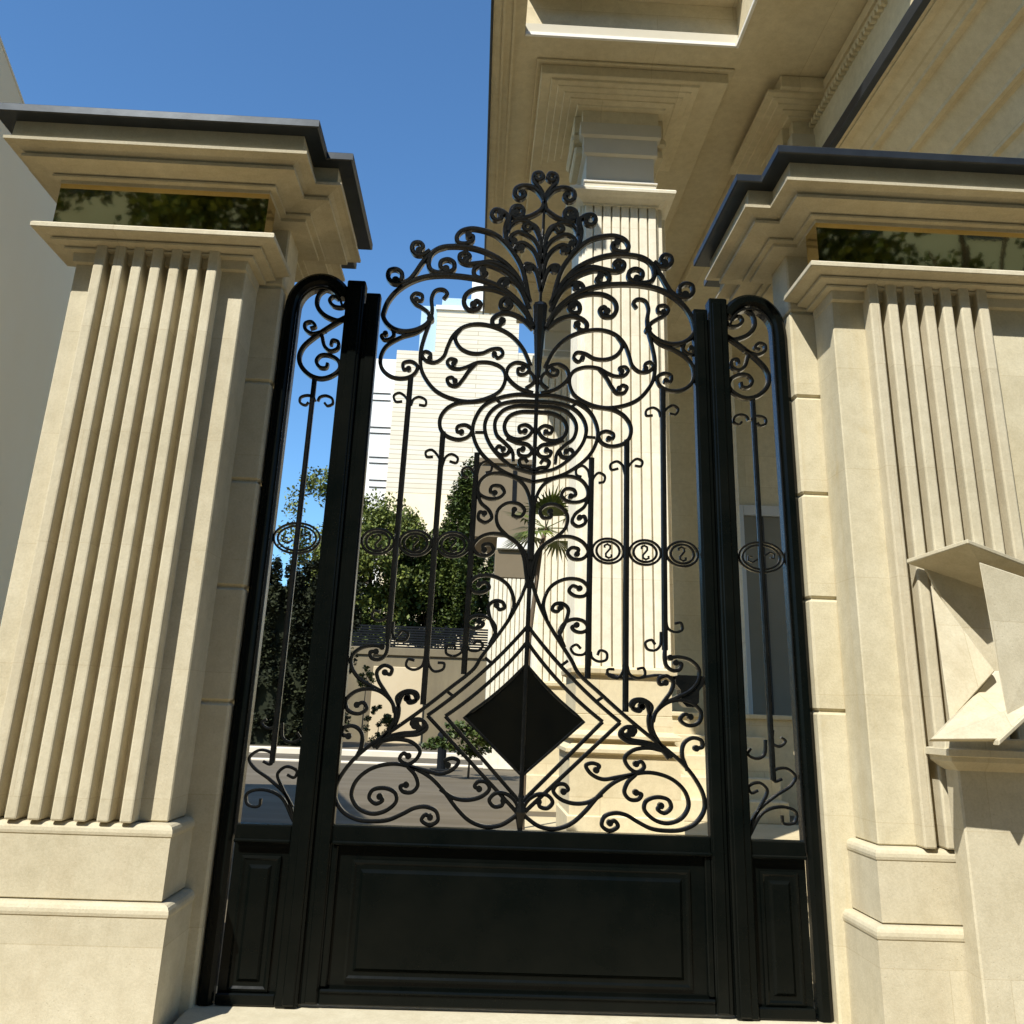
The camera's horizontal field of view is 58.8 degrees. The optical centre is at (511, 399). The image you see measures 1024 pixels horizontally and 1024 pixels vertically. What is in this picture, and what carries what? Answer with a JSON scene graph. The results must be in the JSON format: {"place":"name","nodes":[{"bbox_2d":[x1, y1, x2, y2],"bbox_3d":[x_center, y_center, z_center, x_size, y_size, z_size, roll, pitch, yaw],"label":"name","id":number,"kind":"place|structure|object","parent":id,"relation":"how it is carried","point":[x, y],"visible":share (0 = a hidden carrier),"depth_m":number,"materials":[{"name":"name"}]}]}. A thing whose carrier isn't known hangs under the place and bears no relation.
{"place":"outdoors","nodes":[
{"label":"outdoors","id":0,"kind":"place"},
{"bbox_2d":[0,0,533,585],"label":"sky","id":1,"kind":"structure","parent":0,"point":[401,87],"materials":[{"name":"blue"}]},
{"bbox_2d":[250,741,482,752],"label":"road","id":2,"kind":"structure","parent":0,"point":[383,746],"depth_m":30.42,"materials":[{"name":"grey asphalt"}]},
{"bbox_2d":[356,664,375,728],"bbox_3d":[-5.215,10.730,32.024,0.754,2.722,0.486,3,-19,-2],"label":"tree","id":3,"kind":"object","parent":2,"relation":"on","point":[367,672],"visible":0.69,"depth_m":32.27,"materials":[{"name":"green plant"}]},
{"bbox_2d":[362,705,392,742],"bbox_3d":[-4.744,11.729,32.779,1.336,1.403,0.796,3,-19,-2],"label":"shrub","id":4,"kind":"object","parent":2,"relation":"on","point":[387,719],"visible":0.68,"depth_m":32.65,"materials":[{"name":"green plant"}]},
{"bbox_2d":[217,752,798,985],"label":"driveway","id":5,"kind":"structure","parent":0,"point":[457,782],"depth_m":14.63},
{"bbox_2d":[251,757,482,767],"bbox_3d":[-5.155,8.772,21.847,15.200,0.230,0.250,3,-19,-2],"label":"kerb edge","id":6,"kind":"object","parent":5,"relation":"on","point":[368,762],"visible":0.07,"depth_m":21.82,"materials":[{"name":"white concrete"}]},
{"bbox_2d":[430,731,447,770],"bbox_3d":[-1.585,7.807,20.192,0.460,0.848,0.400,3,-19,-2],"label":"bollard","id":7,"kind":"object","parent":5,"relation":"on","point":[441,754],"visible":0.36,"depth_m":20.07,"materials":[{"name":"black metal"}]},
{"bbox_2d":[421,720,491,777],"bbox_3d":[-0.878,7.096,18.620,2.016,1.254,1.582,3,-19,-2],"label":"shrub","id":8,"kind":"object","parent":5,"relation":"on","point":[479,741],"visible":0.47,"depth_m":18.33,"materials":[{"name":"green plant"}]},
{"bbox_2d":[475,458,531,769],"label":"column","id":9,"kind":"structure","parent":5,"relation":"on","point":[508,566],"depth_m":22.92,"materials":[{"name":"stone"}]},
{"bbox_2d":[496,484,567,828],"bbox_3d":[0.434,3.197,11.649,1.437,4.206,1.600,19,-25,-41],"label":"palm tree","id":10,"kind":"object","parent":5,"relation":"on","point":[542,530],"visible":0.51,"depth_m":12.00,"materials":[{"name":"green plant"}]},
{"bbox_2d":[482,0,1023,834],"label":"villa","id":11,"kind":"object","parent":5,"relation":"on","point":[650,128],"visible":0.38,"depth_m":10.14,"materials":[{"name":"stone"}]},
{"bbox_2d":[739,505,791,715],"bbox_3d":[4.931,3.859,16.800,1.500,3.840,0.100,3,-19,-2],"label":"door","id":12,"kind":"structure","parent":11,"relation":"in","point":[775,597],"depth_m":16.71,"materials":[{"name":"grey glass"}]},
{"bbox_2d":[525,816,813,997],"bbox_3d":[4.549,4.531,8.481,8.580,0.100,7.980,3,-19,-2],"label":"paved apron","id":13,"kind":"object","parent":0,"point":[773,831],"depth_m":11.40,"materials":[{"name":"stone"}]},
{"label":"ground","id":14,"kind":"structure","parent":0,"visible":0},
{"bbox_2d":[0,36,75,625],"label":"neighbour house","id":15,"kind":"structure","parent":14,"relation":"on","point":[37,273],"depth_m":9.79,"materials":[{"name":"beige paint"}]},
{"bbox_2d":[0,102,372,1023],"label":"gate pillar","id":16,"kind":"structure","parent":14,"relation":"on","point":[192,248],"depth_m":4.59,"materials":[{"name":"stone"}]},
{"bbox_2d":[196,273,367,1007],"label":"gate side panel","id":17,"kind":"structure","parent":16,"relation":"attached to","point":[263,950],"depth_m":4.61,"materials":[{"name":"black paint"}]},
{"bbox_2d":[250,554,362,745],"bbox_3d":[-7.613,8.268,30.318,5.011,7.252,1.590,3,-19,-2],"label":"hedge","id":18,"kind":"object","parent":14,"relation":"on","point":[296,673],"visible":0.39,"depth_m":29.97,"materials":[{"name":"green plant"}]},
{"bbox_2d":[276,465,367,583],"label":"tree","id":19,"kind":"object","parent":14,"relation":"on","point":[311,483],"visible":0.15,"depth_m":45.00,"materials":[{"name":"green plant"}]},
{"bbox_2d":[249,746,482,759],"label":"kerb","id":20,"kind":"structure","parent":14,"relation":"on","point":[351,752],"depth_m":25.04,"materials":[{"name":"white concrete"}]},
{"bbox_2d":[308,488,435,645],"bbox_3d":[-6.162,8.594,39.082,5.731,10.216,5.245,3,-19,-2],"label":"tree","id":21,"kind":"object","parent":14,"relation":"on","point":[376,597],"visible":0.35,"depth_m":38.53,"materials":[{"name":"green plant"}]},
{"bbox_2d":[343,646,486,744],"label":"retaining wall","id":22,"kind":"structure","parent":14,"relation":"on","point":[402,677],"depth_m":35.10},
{"bbox_2d":[351,624,487,650],"bbox_3d":[-6.184,9.272,35.926,16.000,0.919,0.140,3,-19,-2],"label":"slat fence","id":23,"kind":"object","parent":22,"relation":"on","point":[445,640],"visible":0.19,"depth_m":35.93,"materials":[{"name":"grey wood"}]},
{"bbox_2d":[384,521,479,647],"bbox_3d":[-3.597,9.602,39.845,4.463,8.972,4.064,3,-19,-2],"label":"tree","id":24,"kind":"object","parent":14,"relation":"on","point":[441,583],"visible":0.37,"depth_m":39.07,"materials":[{"name":"green plant"}]},
{"bbox_2d":[362,282,534,648],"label":"apartment block","id":25,"kind":"structure","parent":14,"relation":"on","point":[451,315],"depth_m":68.21,"materials":[{"name":"paint"}]},
{"bbox_2d":[438,456,494,647],"bbox_3d":[-2.002,8.079,39.399,2.723,11.677,2.600,13,-22,-29],"label":"tree","id":26,"kind":"object","parent":14,"relation":"on","point":[459,499],"visible":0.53,"depth_m":39.25,"materials":[{"name":"green plant"}]},
{"bbox_2d":[174,986,836,1023],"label":"stone threshold","id":27,"kind":"object","parent":14,"relation":"on","point":[213,1013],"visible":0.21,"depth_m":4.19,"materials":[{"name":"stone"}]},
{"bbox_2d":[300,170,733,1015],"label":"iron gate","id":28,"kind":"structure","parent":27,"relation":"on","point":[542,918],"depth_m":4.62,"materials":[{"name":"black metal"}]},
{"bbox_2d":[693,145,1023,1023],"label":"gate pillar","id":29,"kind":"structure","parent":14,"relation":"on","point":[889,285],"depth_m":4.88,"materials":[{"name":"stone"}]},
{"bbox_2d":[705,295,833,1021],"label":"gate side panel","id":30,"kind":"structure","parent":29,"relation":"attached to","point":[772,941],"depth_m":4.68,"materials":[{"name":"black paint"}]},
{"bbox_2d":[925,746,1023,1023],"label":"stone pier","id":31,"kind":"structure","parent":14,"relation":"on","point":[985,787],"depth_m":4.03,"materials":[{"name":"stone"}]},
{"bbox_2d":[907,539,1023,750],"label":"stone emblem","id":32,"kind":"object","parent":31,"relation":"on","point":[978,601],"visible":0.99,"depth_m":4.24,"materials":[{"name":"stone"}]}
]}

